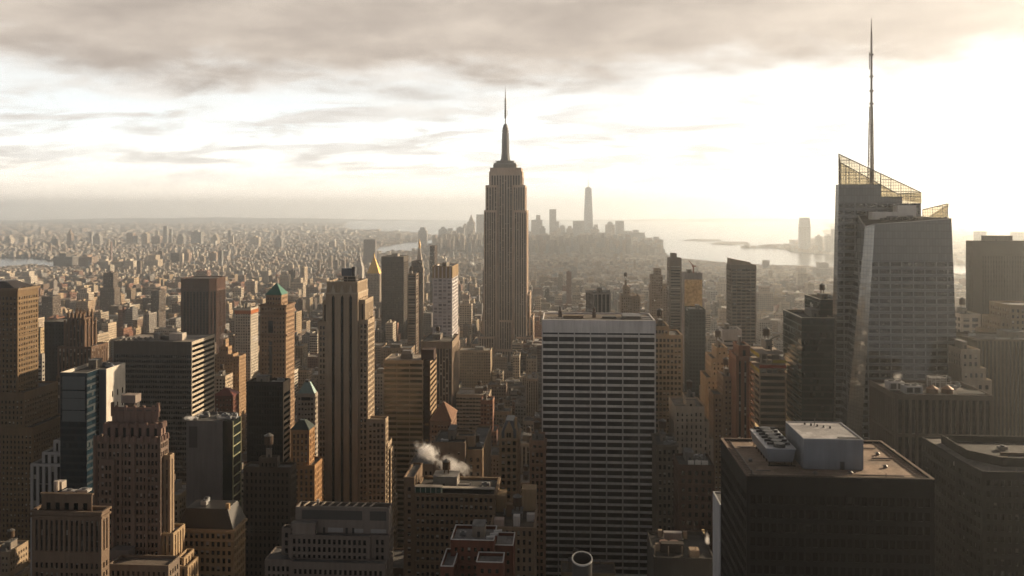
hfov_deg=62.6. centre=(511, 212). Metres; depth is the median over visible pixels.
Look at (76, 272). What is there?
office building
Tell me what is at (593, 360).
window
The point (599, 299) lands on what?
office tower
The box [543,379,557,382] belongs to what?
window
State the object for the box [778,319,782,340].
office building
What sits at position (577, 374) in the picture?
window
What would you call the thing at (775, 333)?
apartment building
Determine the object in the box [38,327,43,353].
office tower
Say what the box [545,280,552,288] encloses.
office building
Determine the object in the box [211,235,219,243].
tower
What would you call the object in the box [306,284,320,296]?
tower
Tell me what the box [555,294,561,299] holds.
tower
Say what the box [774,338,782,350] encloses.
office building
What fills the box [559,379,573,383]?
window
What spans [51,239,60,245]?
tower
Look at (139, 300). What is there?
office building
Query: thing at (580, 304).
apartment building
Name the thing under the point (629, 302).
apartment tower
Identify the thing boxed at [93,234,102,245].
tower
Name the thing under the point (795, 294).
apartment building
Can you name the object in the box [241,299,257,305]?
apartment building
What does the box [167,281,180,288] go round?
office building
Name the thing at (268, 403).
office slab
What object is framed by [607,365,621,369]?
window
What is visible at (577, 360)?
window
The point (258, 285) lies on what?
apartment building
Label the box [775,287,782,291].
apartment building
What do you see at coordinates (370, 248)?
apartment tower
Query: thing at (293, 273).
office building
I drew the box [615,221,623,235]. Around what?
tower
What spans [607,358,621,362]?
window
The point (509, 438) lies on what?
office block
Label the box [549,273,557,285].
tower
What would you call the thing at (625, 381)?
window
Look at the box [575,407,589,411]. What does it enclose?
window
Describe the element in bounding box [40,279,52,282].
apartment building
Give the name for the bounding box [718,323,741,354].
office block
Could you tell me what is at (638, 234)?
tower
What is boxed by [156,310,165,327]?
office building
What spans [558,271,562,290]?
apartment building
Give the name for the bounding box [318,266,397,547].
office tower
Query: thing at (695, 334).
office block
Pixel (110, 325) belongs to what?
office building
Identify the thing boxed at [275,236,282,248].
tower
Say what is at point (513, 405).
office building
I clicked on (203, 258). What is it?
tower
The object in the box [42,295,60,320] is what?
apartment building
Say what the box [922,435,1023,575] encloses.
office block
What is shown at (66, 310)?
office building
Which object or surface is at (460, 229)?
tower
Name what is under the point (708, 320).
apartment building
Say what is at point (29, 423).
office tower
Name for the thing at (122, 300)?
office building
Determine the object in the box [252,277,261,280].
apartment building
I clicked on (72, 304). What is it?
apartment building
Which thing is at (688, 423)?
apartment block
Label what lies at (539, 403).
apartment building
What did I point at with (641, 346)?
window
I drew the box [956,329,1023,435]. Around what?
office slab
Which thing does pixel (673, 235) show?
water
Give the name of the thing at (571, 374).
window
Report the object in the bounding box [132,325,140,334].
office building
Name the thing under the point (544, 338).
window
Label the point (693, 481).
office block
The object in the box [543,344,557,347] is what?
window
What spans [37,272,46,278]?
apartment building
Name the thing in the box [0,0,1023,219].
sky
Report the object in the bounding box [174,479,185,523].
apartment building
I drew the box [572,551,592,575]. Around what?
chimney
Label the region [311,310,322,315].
apartment building
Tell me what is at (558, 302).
apartment building
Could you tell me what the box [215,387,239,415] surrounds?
water tower
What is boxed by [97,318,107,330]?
office building
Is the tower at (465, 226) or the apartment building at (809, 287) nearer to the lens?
the apartment building at (809, 287)
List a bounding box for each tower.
[0,271,14,276]
[0,280,59,542]
[4,235,13,243]
[18,271,37,283]
[19,237,26,242]
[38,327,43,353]
[44,318,66,380]
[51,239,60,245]
[53,253,77,265]
[56,307,107,412]
[67,229,73,244]
[77,288,93,299]
[78,254,96,265]
[89,232,92,244]
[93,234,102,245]
[93,393,197,575]
[100,259,111,268]
[113,259,122,267]
[123,259,137,269]
[126,233,134,242]
[133,236,138,242]
[141,233,149,243]
[145,255,162,267]
[145,283,166,294]
[151,236,162,243]
[163,226,167,241]
[166,289,175,294]
[169,229,172,242]
[171,252,181,262]
[177,234,185,244]
[181,276,224,353]
[182,249,191,262]
[191,230,203,243]
[200,255,205,263]
[209,251,217,261]
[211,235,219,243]
[215,329,245,451]
[228,230,231,242]
[233,286,243,297]
[234,303,257,392]
[238,275,245,281]
[246,279,256,294]
[250,236,260,244]
[258,282,296,457]
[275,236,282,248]
[279,271,289,290]
[291,278,305,296]
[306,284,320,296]
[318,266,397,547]
[329,241,335,246]
[329,255,331,265]
[364,239,376,263]
[381,253,408,338]
[407,266,418,353]
[409,260,423,353]
[418,227,427,245]
[430,245,436,302]
[432,261,457,335]
[437,256,446,263]
[438,227,447,236]
[456,226,464,234]
[460,299,472,333]
[461,293,469,300]
[463,224,466,236]
[467,215,474,236]
[476,214,483,232]
[531,220,542,234]
[533,272,536,282]
[535,296,540,309]
[540,226,545,233]
[542,306,655,575]
[549,209,555,233]
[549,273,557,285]
[555,221,558,229]
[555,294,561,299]
[560,225,564,234]
[566,226,572,234]
[570,266,576,280]
[573,221,584,235]
[586,287,610,312]
[591,227,598,234]
[605,222,614,235]
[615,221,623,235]
[619,272,639,312]
[628,230,644,241]
[631,237,637,244]
[641,290,648,299]
[649,268,666,322]
[656,308,682,432]
[667,253,681,333]
[682,269,701,380]
[706,290,716,300]
[716,278,725,294]
[726,258,755,364]
[729,336,749,437]
[756,286,772,311]
[762,260,769,267]
[796,273,806,284]
[797,266,805,272]
[812,262,831,276]
[815,234,821,250]
[824,234,830,251]
[831,229,834,252]
[966,235,1023,326]
[973,231,986,240]
[1010,232,1023,240]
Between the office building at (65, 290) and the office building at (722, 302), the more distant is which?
the office building at (65, 290)
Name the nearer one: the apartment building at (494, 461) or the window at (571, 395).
the window at (571, 395)
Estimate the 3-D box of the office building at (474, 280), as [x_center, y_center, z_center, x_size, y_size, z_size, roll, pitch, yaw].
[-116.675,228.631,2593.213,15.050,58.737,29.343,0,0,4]
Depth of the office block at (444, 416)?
595.89 m
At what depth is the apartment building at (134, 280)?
2516.43 m
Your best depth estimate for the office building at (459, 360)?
1102.90 m
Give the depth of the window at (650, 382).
526.02 m
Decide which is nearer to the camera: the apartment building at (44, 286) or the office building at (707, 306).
the office building at (707, 306)
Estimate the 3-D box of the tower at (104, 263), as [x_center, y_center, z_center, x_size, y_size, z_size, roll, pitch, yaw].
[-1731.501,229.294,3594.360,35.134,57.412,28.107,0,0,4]
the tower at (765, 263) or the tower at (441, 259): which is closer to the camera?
the tower at (441, 259)
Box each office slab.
[114,332,214,482]
[246,374,289,462]
[713,491,720,575]
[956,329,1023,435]
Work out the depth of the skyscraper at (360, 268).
2284.01 m
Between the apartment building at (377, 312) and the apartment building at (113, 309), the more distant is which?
the apartment building at (113, 309)
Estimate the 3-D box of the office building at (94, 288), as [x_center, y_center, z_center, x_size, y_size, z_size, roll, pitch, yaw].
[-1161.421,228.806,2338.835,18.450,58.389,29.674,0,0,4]
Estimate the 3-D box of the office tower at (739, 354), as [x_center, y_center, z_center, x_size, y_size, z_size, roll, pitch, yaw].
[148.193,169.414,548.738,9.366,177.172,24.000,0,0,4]
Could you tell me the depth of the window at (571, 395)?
529.24 m
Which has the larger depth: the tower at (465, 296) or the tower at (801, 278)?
the tower at (801, 278)
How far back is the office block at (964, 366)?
450.49 m
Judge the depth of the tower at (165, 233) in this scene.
6802.37 m
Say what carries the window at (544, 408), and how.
in the office tower at (598, 399)
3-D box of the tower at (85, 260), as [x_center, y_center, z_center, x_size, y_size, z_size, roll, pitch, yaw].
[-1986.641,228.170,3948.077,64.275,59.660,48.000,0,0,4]
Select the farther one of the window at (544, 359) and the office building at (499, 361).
the office building at (499, 361)
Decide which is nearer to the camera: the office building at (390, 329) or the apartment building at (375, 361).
the apartment building at (375, 361)
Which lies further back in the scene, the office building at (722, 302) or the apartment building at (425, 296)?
the apartment building at (425, 296)
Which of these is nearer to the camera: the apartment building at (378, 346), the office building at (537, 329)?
the apartment building at (378, 346)
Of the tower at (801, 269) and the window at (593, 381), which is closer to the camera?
the window at (593, 381)
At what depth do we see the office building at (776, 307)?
1931.58 m
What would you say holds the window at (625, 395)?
in the office tower at (598, 399)
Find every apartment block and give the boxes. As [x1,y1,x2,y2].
[440,519,514,575]
[668,379,712,461]
[700,329,728,419]
[709,357,730,490]
[975,301,1023,331]
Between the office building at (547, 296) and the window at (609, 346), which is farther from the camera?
the office building at (547, 296)
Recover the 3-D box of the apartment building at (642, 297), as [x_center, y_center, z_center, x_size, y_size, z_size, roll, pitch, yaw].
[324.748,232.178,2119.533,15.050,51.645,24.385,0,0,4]
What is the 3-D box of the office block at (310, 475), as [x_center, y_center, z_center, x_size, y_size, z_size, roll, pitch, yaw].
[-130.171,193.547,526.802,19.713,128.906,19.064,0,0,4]
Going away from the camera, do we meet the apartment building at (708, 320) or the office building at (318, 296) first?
the apartment building at (708, 320)
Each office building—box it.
[0,528,29,575]
[38,317,43,326]
[47,315,64,320]
[48,290,57,294]
[49,279,58,292]
[59,288,76,292]
[63,308,72,314]
[72,270,82,275]
[89,284,97,292]
[94,293,99,305]
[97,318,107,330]
[100,271,119,310]
[102,319,117,357]
[108,264,113,271]
[116,307,125,327]
[120,286,126,296]
[120,293,126,304]
[122,303,134,308]
[124,306,137,327]
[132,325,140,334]
[135,297,142,309]
[143,311,156,332]
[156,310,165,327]
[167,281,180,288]
[169,295,180,307]
[215,364,232,393]
[225,301,232,314]
[226,331,234,351]
[230,273,237,280]
[230,300,238,306]
[231,318,234,332]
[233,295,242,304]
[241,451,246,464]
[241,462,244,496]
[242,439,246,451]
[244,294,253,299]
[258,297,265,303]
[288,269,299,286]
[288,297,297,307]
[294,332,301,345]
[294,368,297,414]
[298,366,316,390]
[301,266,307,284]
[302,332,309,349]
[304,315,320,320]
[310,320,316,326]
[310,329,317,353]
[313,297,318,309]
[315,293,322,303]
[374,406,378,415]
[375,327,384,341]
[385,320,395,341]
[387,339,399,344]
[392,320,400,340]
[458,283,461,294]
[459,329,462,336]
[459,340,459,380]
[463,323,468,346]
[470,331,480,346]
[471,277,476,286]
[477,301,482,315]
[479,384,498,445]
[487,373,509,406]
[492,353,512,379]
[492,369,504,380]
[494,398,511,425]
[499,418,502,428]
[511,339,522,365]
[512,389,520,414]
[517,349,527,372]
[520,372,541,381]
[521,426,531,472]
[526,348,536,377]
[531,295,536,303]
[533,311,543,322]
[534,321,541,336]
[534,403,541,431]
[539,275,548,284]
[544,288,549,301]
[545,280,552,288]
[561,548,615,575]
[571,292,582,305]
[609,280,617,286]
[643,276,648,283]
[705,281,712,287]
[705,301,711,312]
[706,293,711,301]
[706,334,717,351]
[710,318,716,331]
[716,294,721,300]
[716,307,725,321]
[718,299,725,308]
[756,317,775,346]
[763,314,774,318]
[771,283,781,286]
[774,304,778,311]
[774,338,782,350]
[778,301,790,312]
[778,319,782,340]
[779,280,787,286]
[792,300,804,309]
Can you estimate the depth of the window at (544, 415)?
529.89 m
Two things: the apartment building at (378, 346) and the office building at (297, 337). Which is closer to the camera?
the office building at (297, 337)
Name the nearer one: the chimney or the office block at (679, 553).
the chimney
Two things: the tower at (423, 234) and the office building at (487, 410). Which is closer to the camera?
the office building at (487, 410)
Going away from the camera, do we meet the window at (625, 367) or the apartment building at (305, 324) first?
the window at (625, 367)
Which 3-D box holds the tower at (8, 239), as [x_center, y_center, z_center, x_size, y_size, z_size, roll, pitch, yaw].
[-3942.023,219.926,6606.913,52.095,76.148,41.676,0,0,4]
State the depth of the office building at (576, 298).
2082.61 m
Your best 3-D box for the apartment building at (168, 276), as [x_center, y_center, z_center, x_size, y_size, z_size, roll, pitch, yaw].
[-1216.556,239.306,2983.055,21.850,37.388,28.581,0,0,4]
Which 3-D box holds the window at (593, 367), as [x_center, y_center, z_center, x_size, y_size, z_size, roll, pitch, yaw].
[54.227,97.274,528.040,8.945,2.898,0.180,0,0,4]
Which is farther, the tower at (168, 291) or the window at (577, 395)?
the tower at (168, 291)
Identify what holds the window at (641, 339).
in the office tower at (598, 399)
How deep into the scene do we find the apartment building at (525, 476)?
657.51 m
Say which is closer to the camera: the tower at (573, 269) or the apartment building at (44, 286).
the apartment building at (44, 286)
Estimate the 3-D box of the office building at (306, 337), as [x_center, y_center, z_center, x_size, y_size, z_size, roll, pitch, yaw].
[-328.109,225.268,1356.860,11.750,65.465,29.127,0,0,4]
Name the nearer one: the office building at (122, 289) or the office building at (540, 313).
the office building at (540, 313)
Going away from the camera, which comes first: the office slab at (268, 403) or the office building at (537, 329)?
the office slab at (268, 403)
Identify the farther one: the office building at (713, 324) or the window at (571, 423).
the office building at (713, 324)
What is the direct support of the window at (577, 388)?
in the office tower at (598, 399)
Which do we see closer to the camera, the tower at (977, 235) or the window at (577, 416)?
the window at (577, 416)
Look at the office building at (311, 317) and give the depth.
1721.42 m
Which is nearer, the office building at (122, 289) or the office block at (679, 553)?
the office block at (679, 553)
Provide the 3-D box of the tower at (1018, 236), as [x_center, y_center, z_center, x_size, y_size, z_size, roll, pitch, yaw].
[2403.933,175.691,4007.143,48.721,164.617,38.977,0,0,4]
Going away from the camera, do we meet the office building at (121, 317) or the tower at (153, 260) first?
the office building at (121, 317)
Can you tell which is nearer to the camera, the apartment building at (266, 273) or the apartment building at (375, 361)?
the apartment building at (375, 361)
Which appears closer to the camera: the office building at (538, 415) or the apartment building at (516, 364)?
the office building at (538, 415)
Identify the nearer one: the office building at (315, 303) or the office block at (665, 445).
the office block at (665, 445)
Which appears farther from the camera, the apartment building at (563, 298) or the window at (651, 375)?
the apartment building at (563, 298)
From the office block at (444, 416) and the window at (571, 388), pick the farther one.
the office block at (444, 416)
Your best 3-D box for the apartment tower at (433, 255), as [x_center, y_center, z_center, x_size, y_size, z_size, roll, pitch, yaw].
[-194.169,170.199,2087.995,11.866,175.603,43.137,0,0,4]
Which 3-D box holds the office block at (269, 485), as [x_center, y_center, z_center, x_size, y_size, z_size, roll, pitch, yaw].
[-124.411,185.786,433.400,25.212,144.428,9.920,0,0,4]
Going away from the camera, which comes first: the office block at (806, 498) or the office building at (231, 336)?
the office block at (806, 498)
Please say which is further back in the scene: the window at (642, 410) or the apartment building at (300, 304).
the apartment building at (300, 304)
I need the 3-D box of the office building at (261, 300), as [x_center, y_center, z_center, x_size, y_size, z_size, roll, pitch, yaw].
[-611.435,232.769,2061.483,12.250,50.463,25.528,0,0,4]
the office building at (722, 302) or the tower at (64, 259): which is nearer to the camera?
the office building at (722, 302)
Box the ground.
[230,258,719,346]
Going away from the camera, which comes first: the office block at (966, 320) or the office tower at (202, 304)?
the office block at (966, 320)
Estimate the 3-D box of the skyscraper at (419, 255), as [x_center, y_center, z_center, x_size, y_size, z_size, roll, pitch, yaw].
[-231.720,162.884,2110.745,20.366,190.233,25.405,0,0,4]
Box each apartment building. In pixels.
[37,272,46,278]
[37,284,48,289]
[39,288,43,295]
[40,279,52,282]
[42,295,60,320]
[57,277,63,282]
[57,283,67,289]
[61,298,76,307]
[62,282,73,286]
[66,292,76,297]
[69,300,78,311]
[76,285,89,291]
[76,299,94,313]
[95,310,108,319]
[97,331,108,361]
[109,305,121,314]
[116,324,131,336]
[127,277,138,284]
[127,287,135,301]
[133,284,140,291]
[146,275,153,281]
[151,289,165,311]
[154,325,180,332]
[163,274,172,279]
[168,312,179,318]
[169,316,180,326]
[170,292,180,295]
[172,301,179,312]
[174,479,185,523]
[196,269,210,275]
[225,287,232,291]
[232,282,244,290]
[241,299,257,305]
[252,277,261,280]
[257,281,262,292]
[262,269,270,283]
[269,274,274,282]
[294,310,301,333]
[294,341,307,367]
[294,357,299,369]
[295,298,306,320]
[302,320,309,329]
[303,297,312,315]
[308,352,317,368]
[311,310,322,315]
[373,308,379,317]
[374,340,386,363]
[374,353,376,369]
[374,367,382,415]
[375,318,380,328]
[381,343,414,367]
[393,547,403,575]
[423,311,432,333]
[424,293,427,301]
[456,380,490,431]
[460,346,491,388]
[469,284,475,293]
[473,319,477,332]
[476,295,479,305]
[482,270,483,297]
[491,442,498,476]
[501,380,522,394]
[510,385,525,406]
[513,350,520,381]
[515,391,525,428]
[521,410,540,432]
[521,464,529,495]
[523,340,541,371]
[523,371,525,387]
[526,372,537,416]
[530,344,536,354]
[531,280,535,287]
[533,287,542,295]
[534,315,539,322]
[538,376,541,398]
[538,396,541,409]
[541,302,550,310]
[543,295,555,301]
[551,286,556,291]
[551,304,558,310]
[555,300,561,306]
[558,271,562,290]
[562,294,565,308]
[563,303,571,310]
[566,270,570,303]
[571,285,578,294]
[572,281,575,292]
[573,279,581,292]
[578,302,582,310]
[613,289,621,302]
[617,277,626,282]
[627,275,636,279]
[635,288,640,293]
[639,294,644,301]
[706,311,709,331]
[712,300,718,315]
[717,321,725,328]
[759,309,770,314]
[767,311,782,319]
[772,331,781,339]
[773,295,785,310]
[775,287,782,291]
[783,294,794,308]
[788,292,798,297]
[796,285,804,291]
[805,282,813,293]
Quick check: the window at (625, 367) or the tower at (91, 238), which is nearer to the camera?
the window at (625, 367)
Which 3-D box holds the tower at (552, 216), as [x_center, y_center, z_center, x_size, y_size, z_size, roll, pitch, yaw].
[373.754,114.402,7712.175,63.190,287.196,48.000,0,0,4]
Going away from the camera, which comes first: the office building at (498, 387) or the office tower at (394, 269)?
the office building at (498, 387)
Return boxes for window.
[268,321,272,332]
[543,337,557,340]
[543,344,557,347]
[543,351,557,354]
[543,358,557,361]
[543,365,557,368]
[543,372,557,375]
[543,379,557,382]
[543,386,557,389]
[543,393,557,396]
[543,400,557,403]
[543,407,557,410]
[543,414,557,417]
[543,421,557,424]
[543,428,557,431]
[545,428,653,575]
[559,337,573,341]
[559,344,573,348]
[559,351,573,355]
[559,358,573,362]
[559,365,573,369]
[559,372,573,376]
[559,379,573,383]
[559,386,573,390]
[559,393,573,397]
[559,400,573,404]
[559,407,573,411]
[559,414,573,418]
[559,421,573,425]
[559,428,573,432]
[575,337,589,341]
[575,344,589,348]
[575,351,589,355]
[575,358,589,362]
[575,365,589,369]
[575,372,589,376]
[575,379,589,383]
[575,386,589,390]
[575,393,589,397]
[575,400,589,404]
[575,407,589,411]
[575,414,589,418]
[575,421,589,425]
[591,333,605,334]
[591,337,605,341]
[591,344,605,348]
[591,351,605,355]
[591,358,605,362]
[591,365,605,369]
[591,372,605,376]
[591,379,605,383]
[591,386,605,390]
[591,393,605,397]
[591,400,605,404]
[591,407,605,411]
[591,414,605,418]
[591,421,605,425]
[607,333,621,334]
[607,337,621,341]
[607,344,621,348]
[607,351,621,355]
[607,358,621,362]
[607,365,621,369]
[607,372,621,376]
[607,379,621,383]
[607,386,621,390]
[607,393,621,397]
[607,400,621,404]
[607,408,621,411]
[607,415,621,418]
[607,422,621,425]
[624,337,637,341]
[624,344,637,348]
[624,352,637,355]
[624,359,637,362]
[624,366,637,369]
[624,373,637,376]
[624,380,637,383]
[624,387,637,390]
[624,394,637,397]
[624,401,637,404]
[624,408,637,411]
[624,415,637,419]
[624,422,637,426]
[640,338,653,341]
[640,345,653,348]
[640,352,653,355]
[640,359,653,362]
[640,366,653,369]
[640,373,653,377]
[640,380,653,384]
[640,387,653,391]
[640,394,653,398]
[640,401,653,405]
[640,408,653,412]
[640,415,653,419]
[640,422,653,426]
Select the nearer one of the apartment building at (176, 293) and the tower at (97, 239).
the apartment building at (176, 293)
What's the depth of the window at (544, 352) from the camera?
529.89 m
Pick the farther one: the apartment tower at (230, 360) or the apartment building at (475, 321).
the apartment building at (475, 321)
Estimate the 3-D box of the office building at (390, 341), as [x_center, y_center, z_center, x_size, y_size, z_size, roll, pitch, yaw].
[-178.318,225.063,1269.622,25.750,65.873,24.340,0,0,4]
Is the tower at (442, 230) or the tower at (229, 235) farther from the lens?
the tower at (442, 230)
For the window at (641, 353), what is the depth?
526.02 m
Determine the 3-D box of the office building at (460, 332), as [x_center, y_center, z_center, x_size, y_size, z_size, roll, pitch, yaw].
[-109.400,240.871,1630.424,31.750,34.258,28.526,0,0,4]
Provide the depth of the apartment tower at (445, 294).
846.41 m
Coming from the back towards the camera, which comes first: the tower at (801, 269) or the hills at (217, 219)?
the hills at (217, 219)
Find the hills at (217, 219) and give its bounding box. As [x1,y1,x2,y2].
[17,217,468,220]
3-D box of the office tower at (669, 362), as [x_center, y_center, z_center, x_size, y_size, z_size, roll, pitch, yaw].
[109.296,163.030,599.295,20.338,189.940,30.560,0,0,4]
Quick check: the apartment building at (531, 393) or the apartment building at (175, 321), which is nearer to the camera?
the apartment building at (531, 393)
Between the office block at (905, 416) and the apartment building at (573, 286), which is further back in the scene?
the apartment building at (573, 286)
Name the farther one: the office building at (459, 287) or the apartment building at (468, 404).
the office building at (459, 287)
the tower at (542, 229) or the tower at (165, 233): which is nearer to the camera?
the tower at (165, 233)
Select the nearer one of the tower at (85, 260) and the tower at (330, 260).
the tower at (330, 260)
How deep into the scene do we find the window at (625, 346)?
526.66 m
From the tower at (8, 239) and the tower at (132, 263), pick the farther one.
the tower at (8, 239)
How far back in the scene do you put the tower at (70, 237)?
6186.56 m
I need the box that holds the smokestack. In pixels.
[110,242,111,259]
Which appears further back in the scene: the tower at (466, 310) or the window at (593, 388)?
the tower at (466, 310)
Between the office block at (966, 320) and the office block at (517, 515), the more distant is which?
the office block at (966, 320)
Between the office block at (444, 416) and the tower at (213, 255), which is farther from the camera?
the tower at (213, 255)
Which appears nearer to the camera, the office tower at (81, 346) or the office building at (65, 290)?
the office tower at (81, 346)
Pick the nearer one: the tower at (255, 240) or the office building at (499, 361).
the office building at (499, 361)
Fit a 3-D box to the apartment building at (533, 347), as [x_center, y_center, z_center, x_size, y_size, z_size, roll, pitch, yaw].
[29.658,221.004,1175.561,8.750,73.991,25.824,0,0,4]
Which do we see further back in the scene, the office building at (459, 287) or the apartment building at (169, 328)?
the office building at (459, 287)
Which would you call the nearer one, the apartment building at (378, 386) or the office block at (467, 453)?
the office block at (467, 453)
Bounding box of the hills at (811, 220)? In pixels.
[528,218,1023,221]
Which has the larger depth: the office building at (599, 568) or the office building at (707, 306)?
the office building at (707, 306)
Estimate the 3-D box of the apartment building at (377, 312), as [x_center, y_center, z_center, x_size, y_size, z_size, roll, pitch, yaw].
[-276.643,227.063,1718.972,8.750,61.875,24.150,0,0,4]
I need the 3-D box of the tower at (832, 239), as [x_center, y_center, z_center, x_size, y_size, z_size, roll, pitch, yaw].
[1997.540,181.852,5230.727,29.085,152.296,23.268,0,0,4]
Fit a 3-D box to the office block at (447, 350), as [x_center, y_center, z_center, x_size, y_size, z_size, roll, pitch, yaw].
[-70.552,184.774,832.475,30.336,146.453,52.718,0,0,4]
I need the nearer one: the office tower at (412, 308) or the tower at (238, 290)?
the office tower at (412, 308)
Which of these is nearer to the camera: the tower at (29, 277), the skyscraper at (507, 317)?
the skyscraper at (507, 317)
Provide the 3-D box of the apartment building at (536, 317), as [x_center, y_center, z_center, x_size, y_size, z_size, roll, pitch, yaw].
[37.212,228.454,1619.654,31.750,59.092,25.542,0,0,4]
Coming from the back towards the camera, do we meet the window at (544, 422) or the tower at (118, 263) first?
the tower at (118, 263)
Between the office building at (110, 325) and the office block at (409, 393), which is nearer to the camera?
the office block at (409, 393)
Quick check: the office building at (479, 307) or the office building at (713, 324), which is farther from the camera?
the office building at (479, 307)
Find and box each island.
[684,239,720,240]
[711,242,748,244]
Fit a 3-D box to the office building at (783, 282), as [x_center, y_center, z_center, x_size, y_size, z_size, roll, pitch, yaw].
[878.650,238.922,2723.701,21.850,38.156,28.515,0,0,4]
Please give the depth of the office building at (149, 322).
1494.57 m
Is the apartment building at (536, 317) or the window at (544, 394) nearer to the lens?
the window at (544, 394)
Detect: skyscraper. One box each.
[356,253,363,277]
[366,254,380,314]
[417,239,423,306]
[471,85,541,361]
[584,177,592,233]
[798,218,810,249]
[833,18,955,439]
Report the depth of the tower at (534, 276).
2870.00 m
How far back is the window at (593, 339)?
527.95 m
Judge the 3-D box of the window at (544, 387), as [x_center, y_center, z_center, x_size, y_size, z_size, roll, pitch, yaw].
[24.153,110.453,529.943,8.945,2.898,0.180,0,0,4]
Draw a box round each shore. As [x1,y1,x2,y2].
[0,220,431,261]
[742,222,1023,264]
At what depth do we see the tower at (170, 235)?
6802.40 m
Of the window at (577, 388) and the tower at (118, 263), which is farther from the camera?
the tower at (118, 263)
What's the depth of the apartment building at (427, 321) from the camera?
1410.99 m
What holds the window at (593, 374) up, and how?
in the office tower at (598, 399)
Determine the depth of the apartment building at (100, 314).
1501.52 m
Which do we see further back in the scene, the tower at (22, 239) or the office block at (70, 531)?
the tower at (22, 239)
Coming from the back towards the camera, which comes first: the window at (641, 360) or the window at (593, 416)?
the window at (593, 416)
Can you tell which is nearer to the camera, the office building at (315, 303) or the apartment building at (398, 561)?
the apartment building at (398, 561)
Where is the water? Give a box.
[0,220,965,273]
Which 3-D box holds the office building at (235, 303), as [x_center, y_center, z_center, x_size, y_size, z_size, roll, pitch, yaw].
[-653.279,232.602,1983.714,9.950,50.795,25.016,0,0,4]
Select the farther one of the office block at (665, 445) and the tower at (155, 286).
the tower at (155, 286)
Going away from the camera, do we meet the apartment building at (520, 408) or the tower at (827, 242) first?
the apartment building at (520, 408)
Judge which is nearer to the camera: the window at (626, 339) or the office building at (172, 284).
the window at (626, 339)
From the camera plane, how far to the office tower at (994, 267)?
677.17 m
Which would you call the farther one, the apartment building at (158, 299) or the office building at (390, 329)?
the apartment building at (158, 299)
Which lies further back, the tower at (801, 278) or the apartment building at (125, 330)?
the tower at (801, 278)
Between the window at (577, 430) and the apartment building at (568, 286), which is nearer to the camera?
the window at (577, 430)
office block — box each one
[29,480,111,575]
[30,438,59,575]
[38,353,44,380]
[60,358,124,505]
[179,496,246,575]
[186,411,240,507]
[242,433,296,575]
[265,499,392,575]
[287,419,323,504]
[296,379,317,455]
[383,347,436,547]
[404,459,500,575]
[409,424,490,476]
[421,325,458,408]
[429,401,457,451]
[490,484,537,575]
[498,415,521,500]
[528,420,546,575]
[647,529,712,575]
[651,418,678,530]
[673,447,714,553]
[684,304,705,397]
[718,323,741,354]
[720,419,934,575]
[749,327,785,437]
[783,283,834,421]
[869,375,992,468]
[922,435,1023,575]
[948,339,991,394]
[955,297,980,331]
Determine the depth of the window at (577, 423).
528.60 m
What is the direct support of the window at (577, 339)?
in the office tower at (598, 399)
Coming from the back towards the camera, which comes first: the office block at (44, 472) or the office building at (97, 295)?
the office building at (97, 295)
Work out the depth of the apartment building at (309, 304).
1997.78 m
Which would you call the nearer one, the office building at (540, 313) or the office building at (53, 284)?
the office building at (540, 313)
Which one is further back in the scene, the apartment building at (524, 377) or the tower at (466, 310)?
the tower at (466, 310)
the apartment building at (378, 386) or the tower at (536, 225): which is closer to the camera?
the apartment building at (378, 386)
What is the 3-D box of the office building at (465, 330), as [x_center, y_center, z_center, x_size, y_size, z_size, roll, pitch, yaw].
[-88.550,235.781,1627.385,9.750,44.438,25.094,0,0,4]
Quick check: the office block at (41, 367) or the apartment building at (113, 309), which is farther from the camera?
the apartment building at (113, 309)
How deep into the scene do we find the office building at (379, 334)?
1336.12 m
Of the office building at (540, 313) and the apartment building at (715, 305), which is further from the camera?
the apartment building at (715, 305)
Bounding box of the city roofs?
[0,273,965,560]
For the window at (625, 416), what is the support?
in the office tower at (598, 399)
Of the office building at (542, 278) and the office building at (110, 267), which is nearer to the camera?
the office building at (542, 278)
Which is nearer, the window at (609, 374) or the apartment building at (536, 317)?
the window at (609, 374)
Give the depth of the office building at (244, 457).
750.90 m
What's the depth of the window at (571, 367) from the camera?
529.18 m
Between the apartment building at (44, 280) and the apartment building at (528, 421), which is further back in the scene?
the apartment building at (44, 280)
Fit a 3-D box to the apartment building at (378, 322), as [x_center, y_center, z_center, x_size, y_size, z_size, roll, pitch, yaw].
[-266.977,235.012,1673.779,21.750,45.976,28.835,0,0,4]
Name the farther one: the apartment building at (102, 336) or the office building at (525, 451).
the apartment building at (102, 336)
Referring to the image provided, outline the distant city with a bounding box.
[0,221,1023,285]
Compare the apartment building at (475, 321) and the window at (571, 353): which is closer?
the window at (571, 353)
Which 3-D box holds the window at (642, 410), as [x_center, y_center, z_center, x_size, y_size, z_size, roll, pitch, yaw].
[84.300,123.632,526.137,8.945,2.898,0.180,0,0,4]
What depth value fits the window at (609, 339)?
527.31 m

